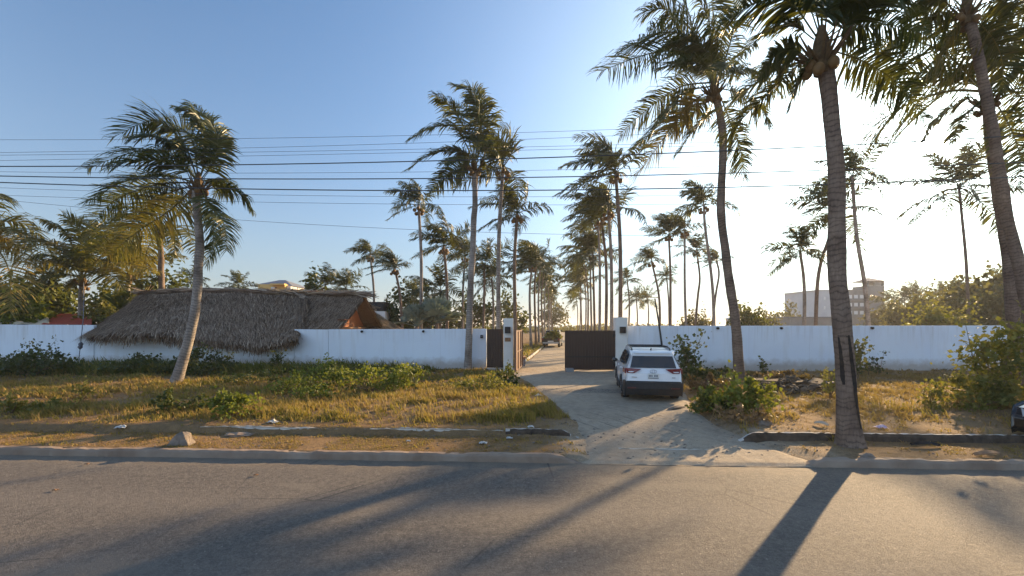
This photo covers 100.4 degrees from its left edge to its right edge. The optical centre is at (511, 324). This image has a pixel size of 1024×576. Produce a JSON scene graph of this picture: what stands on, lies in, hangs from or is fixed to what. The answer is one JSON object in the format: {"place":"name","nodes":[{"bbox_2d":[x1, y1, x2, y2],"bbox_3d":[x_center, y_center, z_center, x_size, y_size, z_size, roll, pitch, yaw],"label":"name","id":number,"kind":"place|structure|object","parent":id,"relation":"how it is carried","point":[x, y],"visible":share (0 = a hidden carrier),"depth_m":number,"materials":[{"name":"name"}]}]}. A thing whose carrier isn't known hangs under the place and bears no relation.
{"place":"outdoors","nodes":[
{"label":"outdoors","id":0,"kind":"place"},
{"bbox_2d":[42,314,91,324],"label":"sheet roof","id":1,"kind":"structure","parent":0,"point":[64,319],"depth_m":28.18,"materials":[{"name":"paint"}]},
{"bbox_2d":[0,455,1023,575],"bbox_3d":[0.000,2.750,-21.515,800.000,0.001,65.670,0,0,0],"label":"road","id":2,"kind":"structure","parent":0,"point":[136,516],"depth_m":6.01,"materials":[{"name":"grey asphalt"}]},
{"bbox_2d":[0,332,1023,461],"bbox_3d":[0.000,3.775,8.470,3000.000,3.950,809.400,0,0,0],"label":"ground","id":3,"kind":"structure","parent":0,"point":[336,431],"depth_m":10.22,"materials":[{"name":"green plant"}]},
{"bbox_2d":[0,193,59,320],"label":"palm tree","id":4,"kind":"object","parent":3,"relation":"on","point":[5,239],"visible":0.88,"depth_m":26.70,"materials":[{"name":"green plant"}]},
{"bbox_2d":[0,259,64,324],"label":"tree","id":5,"kind":"object","parent":3,"relation":"on","point":[35,309],"visible":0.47,"depth_m":28.27,"materials":[{"name":"green plant"}]},
{"bbox_2d":[0,345,93,376],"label":"shrub","id":6,"kind":"object","parent":3,"relation":"on","point":[18,362],"visible":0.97,"depth_m":20.30,"materials":[{"name":"green plant"}]},
{"bbox_2d":[0,324,96,362],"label":"boundary wall","id":7,"kind":"structure","parent":3,"relation":"on","point":[12,337],"depth_m":25.64,"materials":[{"name":"white paint"}]},
{"bbox_2d":[0,251,99,324],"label":"tree","id":8,"kind":"object","parent":3,"relation":"on","point":[67,298],"visible":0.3,"depth_m":30.26,"materials":[{"name":"green plant"}]},
{"bbox_2d":[6,208,168,317],"bbox_3d":[-27.376,-2.613,27.761,11.901,10.233,6.132,0,0,32],"label":"palm tree","id":9,"kind":"object","parent":3,"relation":"on","point":[80,259],"visible":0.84,"depth_m":28.43,"materials":[{"name":"green plant"}]},
{"bbox_2d":[61,277,118,324],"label":"tree","id":10,"kind":"object","parent":3,"relation":"on","point":[95,313],"visible":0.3,"depth_m":28.93,"materials":[{"name":"green plant"}]},
{"bbox_2d":[93,288,136,308],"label":"banana plant","id":11,"kind":"object","parent":3,"relation":"on","point":[115,299],"visible":0.62,"depth_m":28.01,"materials":[{"name":"green plant"}]},
{"bbox_2d":[46,228,188,290],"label":"palm tree","id":12,"kind":"object","parent":3,"relation":"on","point":[146,277],"visible":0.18,"depth_m":33.94,"materials":[{"name":"green plant"}]},
{"bbox_2d":[82,351,198,375],"bbox_3d":[-18.039,1.931,20.994,5.595,1.280,2.339,0,0,0],"label":"shrub","id":13,"kind":"object","parent":3,"relation":"on","point":[136,361],"visible":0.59,"depth_m":20.66,"materials":[{"name":"green plant"}]},
{"bbox_2d":[75,172,209,288],"bbox_3d":[-26.836,-4.591,30.721,11.451,14.132,5.098,0,0,0],"label":"palm tree","id":14,"kind":"object","parent":3,"relation":"on","point":[160,258],"visible":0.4,"depth_m":30.44,"materials":[{"name":"green plant"}]},
{"bbox_2d":[75,94,255,384],"bbox_3d":[-14.263,-3.358,17.404,7.621,12.021,5.191,0,0,0],"label":"palm tree","id":15,"kind":"object","parent":3,"relation":"on","point":[209,142],"visible":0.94,"depth_m":17.20,"materials":[{"name":"green plant"}]},
{"bbox_2d":[139,260,192,289],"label":"tree","id":16,"kind":"object","parent":3,"relation":"on","point":[174,283],"visible":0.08,"depth_m":37.78,"materials":[{"name":"green plant"}]},
{"bbox_2d":[148,385,186,412],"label":"weed","id":17,"kind":"object","parent":3,"relation":"on","point":[168,396],"visible":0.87,"depth_m":11.76,"materials":[{"name":"green plant"}]},
{"bbox_2d":[74,285,307,357],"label":"palapa","id":18,"kind":"structure","parent":3,"relation":"on","point":[236,319],"depth_m":25.54,"materials":[{"name":"brown plant"}]},
{"bbox_2d":[160,342,239,376],"bbox_3d":[-15.133,1.659,20.982,3.479,1.816,2.255,0,0,0],"label":"shrub","id":19,"kind":"object","parent":3,"relation":"on","point":[195,354],"visible":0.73,"depth_m":20.73,"materials":[{"name":"green plant"}]},
{"bbox_2d":[94,329,328,366],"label":"boundary wall","id":20,"kind":"structure","parent":3,"relation":"on","point":[313,343],"depth_m":24.74,"materials":[{"name":"white paint"}]},
{"bbox_2d":[199,385,265,419],"bbox_3d":[-7.411,2.038,11.313,1.586,0.871,1.255,0,0,20],"label":"weed","id":21,"kind":"object","parent":3,"relation":"on","point":[226,401],"visible":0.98,"depth_m":11.28,"materials":[{"name":"green plant"}]},
{"bbox_2d":[213,363,282,383],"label":"weed","id":22,"kind":"object","parent":3,"relation":"on","point":[263,373],"visible":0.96,"depth_m":17.26,"materials":[{"name":"green plant"}]},
{"bbox_2d":[259,369,327,395],"bbox_3d":[-7.723,2.042,15.167,2.324,0.895,1.685,0,0,0],"label":"weed","id":23,"kind":"object","parent":3,"relation":"on","point":[296,381],"visible":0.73,"depth_m":14.99,"materials":[{"name":"green plant"}]},
{"bbox_2d":[281,378,343,399],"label":"weed","id":24,"kind":"object","parent":3,"relation":"on","point":[312,389],"visible":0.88,"depth_m":13.78,"materials":[{"name":"green plant"}]},
{"bbox_2d":[284,352,351,388],"bbox_3d":[-7.364,1.793,16.436,2.690,1.434,1.616,0,0,0],"label":"weed","id":25,"kind":"object","parent":3,"relation":"on","point":[322,365],"visible":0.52,"depth_m":16.47,"materials":[{"name":"green plant"}]},
{"bbox_2d":[298,262,343,289],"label":"tree","id":26,"kind":"object","parent":3,"relation":"on","point":[325,280],"visible":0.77,"depth_m":41.68,"materials":[{"name":"green plant"}]},
{"bbox_2d":[265,287,383,329],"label":"palapa","id":27,"kind":"structure","parent":3,"relation":"on","point":[337,309],"depth_m":27.72,"materials":[{"name":"brown plant"}]},
{"bbox_2d":[321,267,368,291],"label":"building","id":28,"kind":"structure","parent":3,"relation":"on","point":[349,276],"depth_m":42.73,"materials":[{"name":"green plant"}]},
{"bbox_2d":[202,425,502,431],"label":"kerb","id":29,"kind":"structure","parent":3,"relation":"on","point":[289,428],"depth_m":10.26,"materials":[{"name":"concrete"}]},
{"bbox_2d":[343,238,384,301],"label":"palm tree","id":30,"kind":"object","parent":3,"relation":"on","point":[364,247],"visible":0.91,"depth_m":43.89,"materials":[{"name":"green plant"}]},
{"bbox_2d":[314,359,424,392],"bbox_3d":[-5.267,1.869,15.570,3.946,1.272,2.099,0,0,0],"label":"weed","id":31,"kind":"object","parent":3,"relation":"on","point":[392,379],"visible":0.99,"depth_m":15.38,"materials":[{"name":"green plant"}]},
{"bbox_2d":[364,244,413,328],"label":"palm tree","id":32,"kind":"object","parent":3,"relation":"on","point":[392,263],"visible":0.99,"depth_m":39.76,"materials":[{"name":"green plant"}]},
{"bbox_2d":[365,362,432,386],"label":"weed","id":33,"kind":"object","parent":3,"relation":"on","point":[415,371],"visible":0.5,"depth_m":16.95,"materials":[{"name":"green plant"}]},
{"bbox_2d":[384,275,423,328],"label":"tree","id":34,"kind":"object","parent":3,"relation":"on","point":[394,313],"visible":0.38,"depth_m":41.45,"materials":[{"name":"green plant"}]},
{"bbox_2d":[329,329,486,368],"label":"boundary wall","id":35,"kind":"structure","parent":3,"relation":"on","point":[440,348],"depth_m":23.88,"materials":[{"name":"white paint"}]},
{"bbox_2d":[383,179,444,328],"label":"palm tree","id":36,"kind":"object","parent":3,"relation":"on","point":[419,208],"visible":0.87,"depth_m":31.89,"materials":[{"name":"green plant"}]},
{"bbox_2d":[393,303,434,328],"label":"fan palm","id":37,"kind":"object","parent":3,"relation":"on","point":[411,312],"visible":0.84,"depth_m":29.63,"materials":[{"name":"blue plant"}]},
{"bbox_2d":[404,260,465,328],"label":"palm tree","id":38,"kind":"object","parent":3,"relation":"on","point":[438,274],"visible":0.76,"depth_m":45.36,"materials":[{"name":"green plant"}]},
{"bbox_2d":[408,213,470,328],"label":"palm tree","id":39,"kind":"object","parent":3,"relation":"on","point":[441,236],"visible":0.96,"depth_m":33.88,"materials":[{"name":"green plant"}]},
{"bbox_2d":[415,296,463,328],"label":"fan palm","id":40,"kind":"object","parent":3,"relation":"on","point":[438,306],"visible":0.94,"depth_m":29.31,"materials":[{"name":"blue plant"}]},
{"bbox_2d":[400,79,504,368],"bbox_3d":[-3.135,-5.495,23.279,5.765,15.911,4.401,0,0,0],"label":"palm tree","id":41,"kind":"object","parent":3,"relation":"on","point":[482,121],"visible":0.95,"depth_m":22.83,"materials":[{"name":"green plant"}]},
{"bbox_2d":[435,234,481,328],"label":"palm tree","id":42,"kind":"object","parent":3,"relation":"on","point":[454,257],"visible":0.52,"depth_m":47.90,"materials":[{"name":"green plant"}]},
{"bbox_2d":[449,286,502,328],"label":"tree","id":43,"kind":"object","parent":3,"relation":"on","point":[478,314],"visible":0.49,"depth_m":54.76,"materials":[{"name":"green plant"}]},
{"bbox_2d":[448,237,513,328],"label":"palm tree","id":44,"kind":"object","parent":3,"relation":"on","point":[486,255],"visible":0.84,"depth_m":44.83,"materials":[{"name":"green plant"}]},
{"bbox_2d":[447,369,524,392],"bbox_3d":[-0.984,2.062,15.501,2.923,0.934,1.737,0,0,0],"label":"weed","id":45,"kind":"object","parent":3,"relation":"on","point":[471,382],"visible":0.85,"depth_m":15.22,"materials":[{"name":"green plant"}]},
{"bbox_2d":[448,121,533,328],"bbox_3d":[-1.251,-4.867,25.607,5.583,14.802,6.426,0,0,0],"label":"palm tree","id":46,"kind":"object","parent":3,"relation":"on","point":[508,145],"visible":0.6,"depth_m":25.44,"materials":[{"name":"green plant"}]},
{"bbox_2d":[465,248,517,328],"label":"palm tree","id":47,"kind":"object","parent":3,"relation":"on","point":[492,283],"visible":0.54,"depth_m":49.91,"materials":[{"name":"green plant"}]},
{"bbox_2d":[487,329,502,370],"bbox_3d":[-0.919,1.454,23.025,0.876,2.392,0.350,0,0,0],"label":"pedestrian door","id":48,"kind":"structure","parent":3,"relation":"on","point":[494,348],"depth_m":22.90,"materials":[{"name":"wood"}]},
{"bbox_2d":[503,318,512,371],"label":"gate pillar","id":49,"kind":"structure","parent":3,"relation":"on","point":[507,339],"depth_m":22.20,"materials":[{"name":"beige paint"}]},
{"bbox_2d":[514,329,522,371],"bbox_3d":[0.377,1.360,23.029,0.100,2.120,3.000,0,0,8],"label":"gate leaf","id":50,"kind":"object","parent":49,"relation":"attached to","point":[518,349],"visible":0.97,"depth_m":22.53,"materials":[{"name":"brown wood"}]},
{"bbox_2d":[485,284,533,333],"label":"tree","id":51,"kind":"object","parent":3,"relation":"on","point":[508,310],"visible":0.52,"depth_m":61.33,"materials":[{"name":"green plant"}]},
{"bbox_2d":[469,180,553,330],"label":"palm tree","id":52,"kind":"object","parent":3,"relation":"on","point":[517,219],"visible":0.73,"depth_m":29.91,"materials":[{"name":"green plant"}]},
{"bbox_2d":[0,445,1023,470],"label":"kerb","id":53,"kind":"structure","parent":3,"relation":"on","point":[846,462],"depth_m":8.60,"materials":[{"name":"concrete"}]},
{"bbox_2d":[495,238,565,347],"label":"palm tree","id":54,"kind":"object","parent":3,"relation":"on","point":[527,257],"visible":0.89,"depth_m":44.65,"materials":[{"name":"green plant"}]},
{"bbox_2d":[509,240,563,343],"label":"palm tree","id":55,"kind":"object","parent":3,"relation":"on","point":[545,256],"visible":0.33,"depth_m":50.90,"materials":[{"name":"green plant"}]},
{"bbox_2d":[506,428,578,437],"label":"kerb","id":56,"kind":"structure","parent":3,"relation":"on","point":[551,432],"depth_m":9.95,"materials":[{"name":"concrete"}]},
{"bbox_2d":[531,298,570,329],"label":"tree","id":57,"kind":"object","parent":3,"relation":"on","point":[557,312],"visible":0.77,"depth_m":118.98,"materials":[{"name":"green plant"}]},
{"bbox_2d":[556,225,617,330],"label":"palm tree","id":58,"kind":"object","parent":3,"relation":"on","point":[588,240],"visible":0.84,"depth_m":45.49,"materials":[{"name":"green plant"}]},
{"bbox_2d":[556,227,617,330],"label":"palm tree","id":59,"kind":"object","parent":3,"relation":"on","point":[574,265],"visible":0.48,"depth_m":52.79,"materials":[{"name":"green plant"}]},
{"bbox_2d":[562,202,613,330],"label":"palm tree","id":60,"kind":"object","parent":3,"relation":"on","point":[598,229],"visible":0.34,"depth_m":39.99,"materials":[{"name":"green plant"}]},
{"bbox_2d":[564,192,625,330],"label":"palm tree","id":61,"kind":"object","parent":3,"relation":"on","point":[589,219],"visible":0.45,"depth_m":34.91,"materials":[{"name":"green plant"}]},
{"bbox_2d":[560,181,646,330],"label":"palm tree","id":62,"kind":"object","parent":3,"relation":"on","point":[604,200],"visible":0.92,"depth_m":30.89,"materials":[{"name":"green plant"}]},
{"bbox_2d":[552,131,659,316],"bbox_3d":[5.584,-4.798,26.403,5.989,14.647,6.218,0,0,0],"label":"palm tree","id":63,"kind":"object","parent":3,"relation":"on","point":[608,163],"visible":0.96,"depth_m":26.40,"materials":[{"name":"green plant"}]},
{"bbox_2d":[613,317,627,370],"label":"gate pillar","id":64,"kind":"structure","parent":3,"relation":"on","point":[620,326],"depth_m":22.20,"materials":[{"name":"beige paint"}]},
{"bbox_2d":[565,331,614,369],"bbox_3d":[4.104,1.367,22.361,2.665,2.077,0.102,0,0,0],"label":"gate leaf","id":65,"kind":"object","parent":64,"relation":"attached to","point":[589,350],"visible":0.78,"depth_m":22.35,"materials":[{"name":"black metal"}]},
{"bbox_2d":[627,246,667,325],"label":"palm tree","id":66,"kind":"object","parent":3,"relation":"on","point":[650,253],"visible":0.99,"depth_m":45.90,"materials":[{"name":"green plant"}]},
{"bbox_2d":[639,211,693,325],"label":"palm tree","id":67,"kind":"object","parent":3,"relation":"on","point":[661,220],"visible":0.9,"depth_m":41.90,"materials":[{"name":"green plant"}]},
{"bbox_2d":[654,215,710,325],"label":"palm tree","id":68,"kind":"object","parent":3,"relation":"on","point":[686,234],"visible":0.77,"depth_m":40.91,"materials":[{"name":"green plant"}]},
{"bbox_2d":[588,0,783,380],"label":"palm tree","id":69,"kind":"object","parent":3,"relation":"on","point":[708,58],"visible":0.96,"depth_m":18.18,"materials":[{"name":"green plant"}]},
{"bbox_2d":[666,328,711,371],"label":"sapling","id":70,"kind":"object","parent":3,"relation":"on","point":[689,357],"visible":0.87,"depth_m":20.31,"materials":[{"name":"green plant"}]},
{"bbox_2d":[670,232,718,325],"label":"palm tree","id":71,"kind":"object","parent":3,"relation":"on","point":[694,242],"visible":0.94,"depth_m":46.89,"materials":[{"name":"green plant"}]},
{"bbox_2d":[666,179,741,325],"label":"palm tree","id":72,"kind":"object","parent":3,"relation":"on","point":[701,196],"visible":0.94,"depth_m":35.89,"materials":[{"name":"green plant"}]},
{"bbox_2d":[680,363,732,381],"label":"shrub","id":73,"kind":"object","parent":3,"relation":"on","point":[701,371],"visible":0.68,"depth_m":18.51,"materials":[{"name":"green plant"}]},
{"bbox_2d":[684,371,730,391],"bbox_3d":[7.192,2.142,15.620,1.503,0.866,1.446,0,0,44],"label":"cuttings heap","id":74,"kind":"object","parent":3,"relation":"on","point":[710,378],"visible":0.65,"depth_m":15.47,"materials":[{"name":"brown plant"}]},
{"bbox_2d":[684,390,736,413],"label":"weed","id":75,"kind":"object","parent":3,"relation":"on","point":[698,409],"visible":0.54,"depth_m":11.89,"materials":[{"name":"green plant"}]},
{"bbox_2d":[689,359,784,415],"bbox_3d":[6.370,1.788,11.819,2.722,1.616,1.523,0,0,0],"label":"bush","id":76,"kind":"object","parent":3,"relation":"on","point":[751,396],"visible":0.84,"depth_m":11.55,"materials":[{"name":"green plant"}]},
{"bbox_2d":[710,402,781,424],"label":"dry weed","id":77,"kind":"object","parent":3,"relation":"on","point":[756,417],"visible":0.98,"depth_m":10.52,"materials":[{"name":"green plant"}]},
{"bbox_2d":[719,298,780,325],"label":"tree","id":78,"kind":"object","parent":3,"relation":"on","point":[749,318],"visible":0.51,"depth_m":46.83,"materials":[{"name":"green plant"}]},
{"bbox_2d":[737,375,833,394],"bbox_3d":[10.879,2.281,16.452,3.943,0.725,3.235,0,0,0],"label":"rubble heap","id":79,"kind":"object","parent":3,"relation":"on","point":[801,386],"visible":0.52,"depth_m":15.67,"materials":[{"name":"stone"}]},
{"bbox_2d":[737,369,834,384],"bbox_3d":[11.397,2.184,17.338,4.083,0.791,1.639,0,0,0],"label":"brush heap","id":80,"kind":"object","parent":79,"relation":"on","point":[776,374],"visible":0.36,"depth_m":17.23,"materials":[{"name":"brown plant"}]},
{"bbox_2d":[759,218,827,325],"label":"palm tree","id":81,"kind":"object","parent":3,"relation":"on","point":[813,253],"visible":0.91,"depth_m":33.90,"materials":[{"name":"green plant"}]},
{"bbox_2d":[766,317,831,325],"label":"building","id":82,"kind":"structure","parent":3,"relation":"on","point":[797,321],"depth_m":85.00,"materials":[{"name":"grey concrete"}]},
{"bbox_2d":[690,0,957,448],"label":"palm tree","id":83,"kind":"object","parent":3,"relation":"on","point":[821,62],"visible":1,"depth_m":9.21,"materials":[{"name":"green plant"}]},
{"bbox_2d":[628,325,1023,370],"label":"boundary wall","id":84,"kind":"structure","parent":3,"relation":"on","point":[811,348],"depth_m":22.75,"materials":[{"name":"white paint"}]},
{"bbox_2d":[784,278,884,325],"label":"tower building","id":85,"kind":"structure","parent":3,"relation":"on","point":[874,287],"depth_m":115.00,"materials":[{"name":"grey concrete"}]},
{"bbox_2d":[783,164,895,325],"bbox_3d":[24.509,-4.488,32.881,6.819,14.046,6.539,0,0,0],"label":"palm tree","id":86,"kind":"object","parent":3,"relation":"on","point":[821,216],"visible":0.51,"depth_m":32.94,"materials":[{"name":"green plant"}]},
{"bbox_2d":[799,134,892,325],"bbox_3d":[22.670,-4.855,29.333,4.944,14.801,5.561,0,0,30],"label":"palm tree","id":87,"kind":"object","parent":3,"relation":"on","point":[852,158],"visible":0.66,"depth_m":28.90,"materials":[{"name":"green plant"}]},
{"bbox_2d":[854,336,873,378],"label":"sapling","id":88,"kind":"object","parent":3,"relation":"on","point":[859,352],"visible":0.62,"depth_m":18.77,"materials":[{"name":"green plant"}]},
{"bbox_2d":[738,432,1023,443],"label":"kerb","id":89,"kind":"structure","parent":3,"relation":"on","point":[756,437],"depth_m":9.50,"materials":[{"name":"concrete"}]},
{"bbox_2d":[875,287,928,325],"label":"tree","id":90,"kind":"object","parent":3,"relation":"on","point":[891,316],"visible":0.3,"depth_m":62.03,"materials":[{"name":"green plant"}]},
{"bbox_2d":[897,274,975,325],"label":"tree","id":91,"kind":"object","parent":3,"relation":"on","point":[949,288],"visible":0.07,"depth_m":58.27,"materials":[{"name":"green plant"}]},
{"bbox_2d":[851,0,1023,384],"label":"palm tree","id":92,"kind":"object","parent":3,"relation":"on","point":[953,75],"visible":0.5,"depth_m":15.57,"materials":[{"name":"green plant"}]},
{"bbox_2d":[901,293,987,325],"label":"tree","id":93,"kind":"object","parent":3,"relation":"on","point":[934,317],"visible":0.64,"depth_m":41.26,"materials":[{"name":"green plant"}]},
{"bbox_2d":[874,0,1023,323],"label":"palm tree","id":94,"kind":"object","parent":3,"relation":"on","point":[968,19],"visible":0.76,"depth_m":14.63,"materials":[{"name":"green plant"}]},
{"bbox_2d":[888,139,1023,324],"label":"palm tree","id":95,"kind":"object","parent":3,"relation":"on","point":[961,171],"visible":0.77,"depth_m":41.96,"materials":[{"name":"green plant"}]},
{"bbox_2d":[902,370,1023,412],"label":"bush","id":96,"kind":"object","parent":3,"relation":"on","point":[987,395],"visible":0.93,"depth_m":12.51,"materials":[{"name":"green plant"}]},
{"bbox_2d":[927,260,1002,324],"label":"tree","id":97,"kind":"object","parent":3,"relation":"on","point":[956,300],"visible":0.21,"depth_m":52.15,"materials":[{"name":"green plant"}]},
{"bbox_2d":[930,300,1023,407],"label":"bush","id":98,"kind":"object","parent":3,"relation":"on","point":[984,353],"visible":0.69,"depth_m":12.89,"materials":[{"name":"green plant"}]},
{"bbox_2d":[944,311,1023,387],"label":"sapling","id":99,"kind":"object","parent":3,"relation":"on","point":[976,336],"visible":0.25,"depth_m":13.47,"materials":[{"name":"green plant"}]},
{"bbox_2d":[956,281,1022,325],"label":"tree","id":100,"kind":"object","parent":3,"relation":"on","point":[995,300],"visible":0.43,"depth_m":46.15,"materials":[{"name":"green plant"}]},
{"bbox_2d":[1011,401,1023,432],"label":"parked car","id":101,"kind":"object","parent":3,"relation":"on","point":[1017,418],"visible":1,"depth_m":9.51,"materials":[{"name":"black paint"}]},
{"bbox_2d":[0,135,1023,166],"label":"power line","id":102,"kind":"object","parent":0,"point":[508,158],"visible":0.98,"depth_m":12.99,"materials":[{"name":"black rubber"}]},
{"bbox_2d":[0,176,1023,190],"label":"power line","id":103,"kind":"object","parent":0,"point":[506,190],"visible":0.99,"depth_m":12.99,"materials":[{"name":"black rubber"}]},
{"bbox_2d":[0,162,1023,179],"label":"power line","id":104,"kind":"object","parent":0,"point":[500,177],"visible":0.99,"depth_m":12.99,"materials":[{"name":"black rubber"}]},
{"bbox_2d":[0,0,1023,324],"label":"sky","id":105,"kind":"structure","parent":0,"point":[276,73],"materials":[{"name":"blue"}]},
{"bbox_2d":[52,133,1011,154],"bbox_3d":[-0.194,-6.686,15.500,56.188,1.222,0.012,0,0,0],"label":"power line","id":106,"kind":"object","parent":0,"point":[536,146],"visible":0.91,"depth_m":15.50,"materials":[{"name":"black rubber"}]},
{"bbox_2d":[514,332,821,467],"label":"driveway","id":107,"kind":"structure","parent":0,"point":[588,401],"depth_m":10.79,"materials":[{"name":"concrete"}]},
{"bbox_2d":[124,412,946,458],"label":"gravel","id":108,"kind":"structure","parent":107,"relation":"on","point":[587,436],"depth_m":9.71,"materials":[{"name":"grey gravel"}]},
{"bbox_2d":[612,344,682,398],"bbox_3d":[4.875,1.612,15.689,2.300,1.757,4.716,0,0,11],"label":"parked car","id":109,"kind":"object","parent":107,"relation":"on","point":[647,369],"visible":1,"depth_m":13.56,"materials":[{"name":"white paint"}]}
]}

